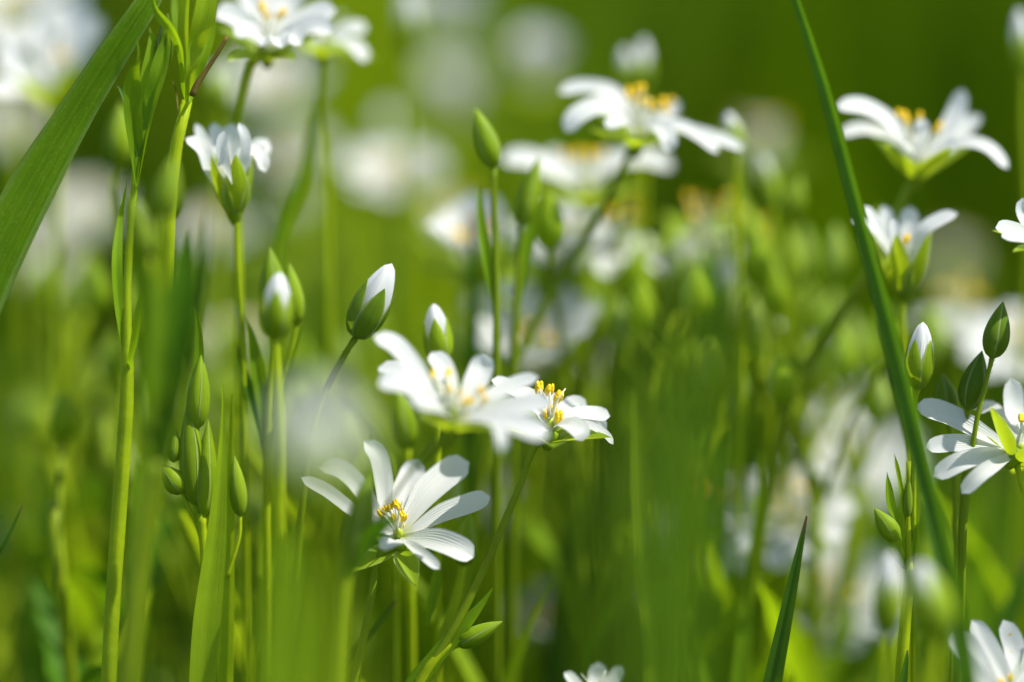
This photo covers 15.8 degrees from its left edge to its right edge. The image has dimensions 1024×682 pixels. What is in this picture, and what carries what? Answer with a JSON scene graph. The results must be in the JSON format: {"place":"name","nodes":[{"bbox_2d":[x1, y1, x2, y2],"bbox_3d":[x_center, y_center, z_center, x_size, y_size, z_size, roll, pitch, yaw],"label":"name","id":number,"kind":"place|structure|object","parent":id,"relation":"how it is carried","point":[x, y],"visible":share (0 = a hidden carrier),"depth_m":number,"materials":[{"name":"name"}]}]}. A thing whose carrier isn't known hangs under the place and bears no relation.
{"place":"outdoors","nodes":[
{"label":"outdoors","id":0,"kind":"place"},
{"bbox_2d":[20,449,56,681],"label":"tall grass","id":1,"kind":"structure","parent":0,"point":[33,660],"depth_m":0.48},
{"bbox_2d":[0,0,1023,681],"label":"grass","id":2,"kind":"structure","parent":0,"point":[8,340],"depth_m":0.75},
{"bbox_2d":[763,516,806,681],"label":"tall grass","id":3,"kind":"structure","parent":0,"point":[774,671],"depth_m":0.43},
{"bbox_2d":[791,0,977,681],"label":"tall grass","id":4,"kind":"structure","parent":0,"point":[947,573],"depth_m":0.42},
{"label":"ground","id":5,"kind":"structure","parent":0,"visible":0},
{"bbox_2d":[0,96,49,646],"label":"stitchwort flower","id":6,"kind":"object","parent":5,"relation":"on","point":[32,120],"visible":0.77,"depth_m":0.55,"materials":[{"name":"white plant"}]},
{"bbox_2d":[0,0,102,564],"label":"stitchwort flower","id":7,"kind":"object","parent":5,"relation":"on","point":[63,64],"visible":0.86,"depth_m":0.47,"materials":[{"name":"white plant"}]},
{"bbox_2d":[0,0,109,654],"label":"stitchwort flower","id":8,"kind":"object","parent":5,"relation":"on","point":[14,28],"visible":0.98,"depth_m":0.49,"materials":[{"name":"green plant"}]},
{"bbox_2d":[32,391,101,681],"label":"leafy shoot","id":9,"kind":"object","parent":5,"relation":"on","point":[66,661],"visible":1,"depth_m":0.46,"materials":[{"name":"green plant"}]},
{"bbox_2d":[27,251,118,665],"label":"leafy shoot","id":10,"kind":"object","parent":5,"relation":"on","point":[93,288],"visible":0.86,"depth_m":0.48,"materials":[{"name":"green plant"}]},
{"bbox_2d":[0,0,161,312],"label":"tall grass","id":11,"kind":"structure","parent":5,"relation":"on","point":[30,188],"depth_m":0.43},
{"bbox_2d":[39,184,126,368],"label":"stitchwort flower","id":12,"kind":"object","parent":5,"relation":"on","point":[85,215],"visible":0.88,"depth_m":0.54,"materials":[{"name":"white plant"}]},
{"bbox_2d":[4,255,196,629],"bbox_3d":[-0.060,0.091,0.517,0.036,0.208,0.016,2,9,15],"label":"leafy shoot","id":13,"kind":"object","parent":5,"relation":"on","point":[40,285],"visible":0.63,"depth_m":0.50,"materials":[{"name":"green plant"}]},
{"bbox_2d":[60,272,142,611],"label":"leafy shoot","id":14,"kind":"object","parent":5,"relation":"on","point":[72,306],"visible":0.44,"depth_m":0.48,"materials":[{"name":"green plant"}]},
{"bbox_2d":[95,103,152,666],"bbox_3d":[-0.050,0.087,0.471,0.006,0.236,0.026,-6,10,-34],"label":"stitchwort bud","id":15,"kind":"object","parent":5,"relation":"on","point":[116,150],"visible":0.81,"depth_m":0.45,"materials":[{"name":"green plant"}]},
{"bbox_2d":[80,375,184,664],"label":"leafy shoot","id":16,"kind":"object","parent":5,"relation":"on","point":[163,529],"visible":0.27,"depth_m":0.47,"materials":[{"name":"green plant"}]},
{"bbox_2d":[101,13,172,681],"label":"leafy shoot","id":17,"kind":"object","parent":5,"relation":"on","point":[140,94],"visible":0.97,"depth_m":0.43,"materials":[{"name":"green plant"}]},
{"bbox_2d":[116,157,207,681],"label":"leafy shoot","id":18,"kind":"object","parent":5,"relation":"on","point":[167,318],"visible":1,"depth_m":0.41,"materials":[{"name":"green plant"}]},
{"bbox_2d":[133,349,208,674],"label":"leafy shoot","id":19,"kind":"object","parent":5,"relation":"on","point":[158,640],"visible":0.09,"depth_m":0.50,"materials":[{"name":"green plant"}]},
{"bbox_2d":[145,0,228,594],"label":"leafy shoot","id":20,"kind":"object","parent":5,"relation":"on","point":[193,49],"visible":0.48,"depth_m":0.43,"materials":[{"name":"green plant"}]},
{"bbox_2d":[111,428,262,681],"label":"leafy shoot","id":21,"kind":"object","parent":5,"relation":"on","point":[166,499],"visible":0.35,"depth_m":0.47,"materials":[{"name":"green plant"}]},
{"bbox_2d":[163,317,247,578],"bbox_3d":[-0.035,0.102,0.451,0.010,0.214,0.015,4,9,24],"label":"stitchwort bud","id":22,"kind":"object","parent":5,"relation":"on","point":[191,479],"visible":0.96,"depth_m":0.43,"materials":[{"name":"green plant"}]},
{"bbox_2d":[189,384,226,681],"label":"tall grass","id":23,"kind":"structure","parent":5,"relation":"on","point":[206,629],"depth_m":0.43,"materials":[{"name":"green plant"}]},
{"bbox_2d":[174,204,266,440],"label":"stitchwort flower","id":24,"kind":"object","parent":5,"relation":"on","point":[192,223],"visible":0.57,"depth_m":0.53,"materials":[{"name":"white plant"}]},
{"bbox_2d":[202,65,238,593],"bbox_3d":[-0.038,0.081,0.506,0.004,0.239,0.034,0,8,0],"label":"stitchwort bud","id":25,"kind":"object","parent":5,"relation":"on","point":[216,92],"visible":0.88,"depth_m":0.48,"materials":[{"name":"green plant"}]},
{"bbox_2d":[217,394,234,681],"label":"tall grass","id":26,"kind":"structure","parent":5,"relation":"on","point":[228,595],"depth_m":0.44,"materials":[{"name":"green plant"}]},
{"bbox_2d":[185,123,270,681],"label":"stitchwort flower","id":27,"kind":"object","parent":5,"relation":"on","point":[226,157],"visible":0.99,"depth_m":0.44,"materials":[{"name":"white plant"}]},
{"bbox_2d":[226,579,250,681],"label":"tall grass","id":28,"kind":"structure","parent":5,"relation":"on","point":[238,657],"depth_m":0.31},
{"bbox_2d":[173,0,335,681],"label":"stitchwort flower","id":29,"kind":"object","parent":5,"relation":"on","point":[265,34],"visible":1,"depth_m":0.45,"materials":[{"name":"white plant"}]},
{"bbox_2d":[0,0,510,483],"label":"grass tussock","id":30,"kind":"object","parent":5,"relation":"on","point":[80,172],"depth_m":0.99,"materials":[{"name":"plant"}]},
{"bbox_2d":[237,247,304,670],"bbox_3d":[-0.029,0.097,0.459,0.008,0.220,0.016,0,8,0],"label":"stitchwort bud","id":31,"kind":"object","parent":5,"relation":"on","point":[258,388],"visible":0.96,"depth_m":0.44,"materials":[{"name":"green plant"}]},
{"bbox_2d":[260,272,293,591],"bbox_3d":[-0.027,0.100,0.443,0.004,0.219,0.016,0,8,0],"label":"stitchwort bud","id":32,"kind":"object","parent":5,"relation":"on","point":[276,311],"visible":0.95,"depth_m":0.42,"materials":[{"name":"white plant"}]},
{"bbox_2d":[228,50,327,252],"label":"stitchwort flower","id":33,"kind":"object","parent":5,"relation":"on","point":[280,90],"visible":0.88,"depth_m":0.53,"materials":[{"name":"white plant"}]},
{"bbox_2d":[264,522,297,681],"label":"tall grass","id":34,"kind":"structure","parent":5,"relation":"on","point":[276,663],"depth_m":0.38,"materials":[{"name":"green plant"}]},
{"bbox_2d":[239,119,335,556],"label":"stitchwort flower","id":35,"kind":"object","parent":5,"relation":"on","point":[287,157],"visible":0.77,"depth_m":0.53,"materials":[{"name":"white plant"}]},
{"bbox_2d":[269,95,315,572],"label":"tall grass","id":36,"kind":"structure","parent":5,"relation":"on","point":[294,201],"depth_m":0.46,"materials":[{"name":"green plant"}]},
{"bbox_2d":[288,544,310,681],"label":"tall grass","id":37,"kind":"structure","parent":5,"relation":"on","point":[299,632],"depth_m":0.32,"materials":[{"name":"green plant"}]},
{"bbox_2d":[273,392,363,681],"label":"stitchwort bud","id":38,"kind":"object","parent":5,"relation":"on","point":[318,455],"visible":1,"depth_m":0.33,"materials":[{"name":"white plant"}]},
{"bbox_2d":[221,11,426,625],"bbox_3d":[-0.023,0.081,0.476,0.014,0.248,0.025,5,10,32],"label":"stitchwort flower","id":39,"kind":"object","parent":5,"relation":"on","point":[321,48],"visible":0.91,"depth_m":0.46,"materials":[{"name":"green plant"}]},
{"bbox_2d":[0,0,667,293],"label":"grass tussock","id":40,"kind":"object","parent":5,"relation":"on","point":[514,71],"depth_m":1.10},
{"bbox_2d":[294,264,395,556],"bbox_3d":[-0.030,0.099,0.453,0.034,0.219,0.009,3,9,19],"label":"stitchwort bud","id":41,"kind":"object","parent":5,"relation":"on","point":[369,308],"visible":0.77,"depth_m":0.43,"materials":[{"name":"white plant"}]},
{"bbox_2d":[334,472,398,643],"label":"leafy shoot","id":42,"kind":"object","parent":5,"relation":"on","point":[364,532],"visible":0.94,"depth_m":0.42,"materials":[{"name":"green plant"}]},
{"bbox_2d":[365,0,421,681],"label":"stitchwort bud","id":43,"kind":"object","parent":5,"relation":"on","point":[408,26],"visible":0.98,"depth_m":0.49,"materials":[{"name":"green plant"}]},
{"bbox_2d":[344,144,446,573],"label":"stitchwort flower","id":44,"kind":"object","parent":5,"relation":"on","point":[378,171],"visible":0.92,"depth_m":0.52,"materials":[{"name":"white plant"}]},
{"bbox_2d":[390,391,417,675],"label":"stitchwort bud","id":45,"kind":"object","parent":5,"relation":"on","point":[404,427],"visible":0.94,"depth_m":0.44,"materials":[{"name":"green plant"}]},
{"bbox_2d":[38,0,779,499],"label":"grass tussock","id":46,"kind":"object","parent":5,"relation":"on","point":[368,90],"depth_m":0.95,"materials":[{"name":"green plant"}]},
{"bbox_2d":[330,440,489,681],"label":"stitchwort flower","id":47,"kind":"object","parent":5,"relation":"on","point":[409,537],"visible":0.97,"depth_m":0.43,"materials":[{"name":"white plant"}]},
{"bbox_2d":[359,316,462,675],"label":"leafy shoot","id":48,"kind":"object","parent":5,"relation":"on","point":[371,348],"visible":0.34,"depth_m":0.49,"materials":[{"name":"green plant"}]},
{"bbox_2d":[333,327,492,681],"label":"leafy shoot","id":49,"kind":"object","parent":5,"relation":"on","point":[346,373],"visible":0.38,"depth_m":0.48,"materials":[{"name":"green plant"}]},
{"bbox_2d":[364,59,507,594],"bbox_3d":[-0.013,0.070,0.597,0.023,0.233,0.033,-4,9,-24],"label":"stitchwort flower","id":50,"kind":"object","parent":5,"relation":"on","point":[455,86],"visible":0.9,"depth_m":0.57,"materials":[{"name":"white plant"}]},
{"bbox_2d":[347,331,551,633],"bbox_3d":[-0.008,0.104,0.436,0.025,0.213,0.018,0,8,0],"label":"stitchwort flower","id":51,"kind":"object","parent":5,"relation":"on","point":[453,408],"visible":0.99,"depth_m":0.42,"materials":[{"name":"white plant"}]},
{"bbox_2d":[417,0,489,599],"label":"stitchwort flower","id":52,"kind":"object","parent":5,"relation":"on","point":[450,18],"visible":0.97,"depth_m":0.58,"materials":[{"name":"white plant"}]},
{"bbox_2d":[465,217,476,681],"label":"tall grass","id":53,"kind":"structure","parent":5,"relation":"on","point":[471,354],"depth_m":0.46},
{"bbox_2d":[416,193,526,681],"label":"stitchwort flower","id":54,"kind":"object","parent":5,"relation":"on","point":[450,226],"visible":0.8,"depth_m":0.47,"materials":[{"name":"white plant"}]},
{"bbox_2d":[415,107,554,681],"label":"stitchwort bud","id":55,"kind":"object","parent":5,"relation":"on","point":[486,145],"visible":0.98,"depth_m":0.44,"materials":[{"name":"green plant"}]},
{"bbox_2d":[434,28,568,681],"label":"stitchwort flower","id":56,"kind":"object","parent":5,"relation":"on","point":[539,52],"visible":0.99,"depth_m":0.54,"materials":[{"name":"white plant"}]},
{"bbox_2d":[0,213,1023,681],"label":"grass","id":57,"kind":"structure","parent":5,"relation":"on","point":[384,593],"depth_m":0.57,"materials":[{"name":"plant"}]},
{"bbox_2d":[432,376,612,657],"bbox_3d":[-0.015,0.106,0.449,0.054,0.206,0.014,1,9,6],"label":"stitchwort flower","id":58,"kind":"object","parent":5,"relation":"on","point":[573,417],"visible":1,"depth_m":0.43,"materials":[{"name":"white plant"}]},
{"bbox_2d":[510,157,540,681],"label":"stitchwort bud","id":59,"kind":"object","parent":5,"relation":"on","point":[527,207],"visible":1,"depth_m":0.45,"materials":[{"name":"green plant"}]},
{"bbox_2d":[461,280,601,681],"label":"stitchwort flower","id":60,"kind":"object","parent":5,"relation":"on","point":[577,314],"visible":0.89,"depth_m":0.47,"materials":[{"name":"white plant"}]},
{"bbox_2d":[504,204,613,547],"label":"stitchwort flower","id":61,"kind":"object","parent":5,"relation":"on","point":[573,217],"visible":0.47,"depth_m":0.48,"materials":[{"name":"white plant"}]},
{"bbox_2d":[545,479,580,681],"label":"tall grass","id":62,"kind":"structure","parent":5,"relation":"on","point":[557,655],"depth_m":0.47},
{"bbox_2d":[475,192,654,681],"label":"leafy shoot","id":63,"kind":"object","parent":5,"relation":"on","point":[549,238],"visible":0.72,"depth_m":0.47,"materials":[{"name":"green plant"}]},
{"bbox_2d":[503,147,672,681],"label":"stitchwort flower","id":64,"kind":"object","parent":5,"relation":"on","point":[583,191],"visible":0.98,"depth_m":0.47,"materials":[{"name":"white plant"}]},
{"bbox_2d":[441,79,742,681],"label":"stitchwort flower","id":65,"kind":"object","parent":5,"relation":"on","point":[633,133],"visible":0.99,"depth_m":0.45,"materials":[{"name":"white plant"}]},
{"bbox_2d":[532,266,690,681],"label":"leafy shoot","id":66,"kind":"object","parent":5,"relation":"on","point":[541,283],"visible":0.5,"depth_m":0.48,"materials":[{"name":"green plant"}]},
{"bbox_2d":[561,197,662,435],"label":"stitchwort flower","id":67,"kind":"object","parent":5,"relation":"on","point":[607,259],"visible":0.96,"depth_m":0.47,"materials":[{"name":"white plant"}]},
{"bbox_2d":[596,47,646,571],"bbox_3d":[0.018,0.080,0.500,0.011,0.242,0.031,1,9,5],"label":"stitchwort bud","id":68,"kind":"object","parent":5,"relation":"on","point":[626,70],"visible":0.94,"depth_m":0.47,"materials":[{"name":"green plant"}]},
{"bbox_2d":[611,413,640,681],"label":"tall grass","id":69,"kind":"structure","parent":5,"relation":"on","point":[625,509],"depth_m":0.29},
{"bbox_2d":[481,0,789,330],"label":"grass tussock","id":70,"kind":"object","parent":5,"relation":"on","point":[676,186],"depth_m":1.16,"materials":[{"name":"plant"}]},
{"bbox_2d":[634,391,654,681],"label":"tall grass","id":71,"kind":"structure","parent":5,"relation":"on","point":[647,592],"depth_m":0.45,"materials":[{"name":"green plant"}]},
{"bbox_2d":[655,304,689,681],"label":"tall grass","id":72,"kind":"structure","parent":5,"relation":"on","point":[672,396],"depth_m":0.30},
{"bbox_2d":[631,254,724,660],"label":"leafy shoot","id":73,"kind":"object","parent":5,"relation":"on","point":[687,287],"visible":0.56,"depth_m":0.46,"materials":[{"name":"green plant"}]},
{"bbox_2d":[604,287,779,665],"bbox_3d":[0.019,0.096,0.479,0.025,0.208,0.024,-2,9,-12],"label":"leafy shoot","id":74,"kind":"object","parent":5,"relation":"on","point":[618,331],"visible":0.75,"depth_m":0.46,"materials":[{"name":"green plant"}]},
{"bbox_2d":[646,192,743,290],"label":"stitchwort flower","id":75,"kind":"object","parent":5,"relation":"on","point":[692,240],"visible":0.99,"depth_m":0.47,"materials":[{"name":"white plant"}]},
{"bbox_2d":[627,231,771,671],"bbox_3d":[0.023,0.091,0.488,0.024,0.216,0.035,-1,9,-6],"label":"leafy shoot","id":76,"kind":"object","parent":5,"relation":"on","point":[756,272],"visible":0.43,"depth_m":0.46,"materials":[{"name":"green plant"}]},
{"bbox_2d":[687,287,719,681],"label":"tall grass","id":77,"kind":"structure","parent":5,"relation":"on","point":[704,364],"depth_m":0.31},
{"bbox_2d":[687,112,764,663],"bbox_3d":[0.030,0.086,0.483,0.012,0.234,0.036,2,9,11],"label":"stitchwort bud","id":78,"kind":"object","parent":5,"relation":"on","point":[732,127],"visible":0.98,"depth_m":0.46,"materials":[{"name":"green plant"}]},
{"bbox_2d":[721,280,758,681],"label":"tall grass","id":79,"kind":"structure","parent":5,"relation":"on","point":[749,466],"depth_m":0.47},
{"bbox_2d":[729,452,760,681],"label":"tall grass","id":80,"kind":"structure","parent":5,"relation":"on","point":[739,668],"depth_m":0.46,"materials":[{"name":"green plant"}]},
{"bbox_2d":[718,113,813,227],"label":"stitchwort flower","id":81,"kind":"object","parent":5,"relation":"on","point":[762,138],"visible":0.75,"depth_m":0.53,"materials":[{"name":"white plant"}]},
{"bbox_2d":[753,282,801,681],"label":"tall grass","id":82,"kind":"structure","parent":5,"relation":"on","point":[761,652],"depth_m":0.47,"materials":[{"name":"green plant"}]},
{"bbox_2d":[720,190,849,680],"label":"leafy shoot","id":83,"kind":"object","parent":5,"relation":"on","point":[835,258],"visible":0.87,"depth_m":0.47,"materials":[{"name":"green plant"}]},
{"bbox_2d":[721,457,854,617],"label":"stitchwort flower","id":84,"kind":"object","parent":5,"relation":"on","point":[779,548],"visible":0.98,"depth_m":0.47,"materials":[{"name":"white plant"}]},
{"bbox_2d":[720,284,880,475],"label":"leafy shoot","id":85,"kind":"object","parent":5,"relation":"on","point":[848,357],"visible":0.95,"depth_m":0.47,"materials":[{"name":"green plant"}]},
{"bbox_2d":[750,177,856,681],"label":"stitchwort bud","id":86,"kind":"object","parent":5,"relation":"on","point":[792,202],"visible":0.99,"depth_m":0.46,"materials":[{"name":"green plant"}]},
{"bbox_2d":[613,0,1011,550],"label":"grass tussock","id":87,"kind":"object","parent":5,"relation":"on","point":[780,85],"depth_m":1.24,"materials":[{"name":"plant"}]},
{"bbox_2d":[750,208,887,625],"bbox_3d":[0.035,0.089,0.491,0.024,0.218,0.035,-4,9,-25],"label":"leafy shoot","id":88,"kind":"object","parent":5,"relation":"on","point":[773,295],"visible":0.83,"depth_m":0.47,"materials":[{"name":"green plant"}]},
{"bbox_2d":[757,300,906,681],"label":"leafy shoot","id":89,"kind":"object","parent":5,"relation":"on","point":[807,660],"visible":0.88,"depth_m":0.46,"materials":[{"name":"green plant"}]},
{"bbox_2d":[779,409,892,681],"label":"leafy shoot","id":90,"kind":"object","parent":5,"relation":"on","point":[856,662],"visible":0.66,"depth_m":0.48,"materials":[{"name":"green plant"}]},
{"bbox_2d":[780,538,898,653],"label":"stitchwort flower","id":91,"kind":"object","parent":5,"relation":"on","point":[873,558],"visible":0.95,"depth_m":0.48,"materials":[{"name":"white plant"}]},
{"bbox_2d":[686,89,1007,681],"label":"stitchwort flower","id":92,"kind":"object","parent":5,"relation":"on","point":[920,160],"visible":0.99,"depth_m":0.45,"materials":[{"name":"white plant"}]},
{"bbox_2d":[793,410,905,517],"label":"stitchwort flower","id":93,"kind":"object","parent":5,"relation":"on","point":[881,462],"visible":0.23,"depth_m":0.53,"materials":[{"name":"white plant"}]},
{"bbox_2d":[765,301,946,681],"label":"leafy shoot","id":94,"kind":"object","parent":5,"relation":"on","point":[878,405],"visible":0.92,"depth_m":0.47,"materials":[{"name":"green plant"}]},
{"bbox_2d":[873,552,902,681],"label":"stitchwort bud","id":95,"kind":"object","parent":5,"relation":"on","point":[887,600],"visible":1,"depth_m":0.41,"materials":[{"name":"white plant"}]},
{"bbox_2d":[874,454,920,681],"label":"stitchwort bud","id":96,"kind":"object","parent":5,"relation":"on","point":[890,529],"visible":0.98,"depth_m":0.43,"materials":[{"name":"green plant"}]},
{"bbox_2d":[864,205,957,681],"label":"stitchwort flower","id":97,"kind":"object","parent":5,"relation":"on","point":[905,241],"visible":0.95,"depth_m":0.44,"materials":[{"name":"white plant"}]},
{"bbox_2d":[904,322,934,681],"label":"stitchwort bud","id":98,"kind":"object","parent":5,"relation":"on","point":[919,358],"visible":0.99,"depth_m":0.43,"materials":[{"name":"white plant"}]},
{"bbox_2d":[829,0,1023,511],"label":"grass tussock","id":99,"kind":"object","parent":5,"relation":"on","point":[960,199],"depth_m":1.29,"materials":[{"name":"plant"}]},
{"bbox_2d":[907,561,953,681],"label":"stitchwort bud","id":100,"kind":"object","parent":5,"relation":"on","point":[930,606],"visible":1,"depth_m":0.40,"materials":[{"name":"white plant"}]},
{"bbox_2d":[906,276,987,681],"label":"stitchwort flower","id":101,"kind":"object","parent":5,"relation":"on","point":[957,323],"visible":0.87,"depth_m":0.49,"materials":[{"name":"white plant"}]},
{"bbox_2d":[914,236,1000,681],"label":"stitchwort flower","id":102,"kind":"object","parent":5,"relation":"on","point":[954,258],"visible":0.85,"depth_m":0.58,"materials":[{"name":"green plant"}]},
{"bbox_2d":[892,9,1023,626],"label":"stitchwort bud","id":103,"kind":"object","parent":5,"relation":"on","point":[1017,45],"visible":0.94,"depth_m":0.47,"materials":[{"name":"green plant"}]},
{"bbox_2d":[917,379,1023,496],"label":"stitchwort flower","id":104,"kind":"object","parent":5,"relation":"on","point":[991,452],"visible":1,"depth_m":0.43,"materials":[{"name":"white plant"}]},
{"bbox_2d":[967,489,988,631],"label":"tall grass","id":105,"kind":"structure","parent":5,"relation":"on","point":[977,600],"depth_m":0.47,"materials":[{"name":"green plant"}]},
{"bbox_2d":[956,302,1009,681],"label":"stitchwort bud","id":106,"kind":"object","parent":5,"relation":"on","point":[996,338],"visible":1,"depth_m":0.43,"materials":[{"name":"green plant"}]},
{"bbox_2d":[948,620,1023,681],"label":"stitchwort flower","id":107,"kind":"object","parent":5,"relation":"on","point":[993,663],"visible":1,"depth_m":0.43,"materials":[{"name":"white plant"}]},
{"bbox_2d":[962,307,1023,639],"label":"stitchwort flower","id":108,"kind":"object","parent":5,"relation":"on","point":[1007,361],"visible":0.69,"depth_m":0.48,"materials":[{"name":"white plant"}]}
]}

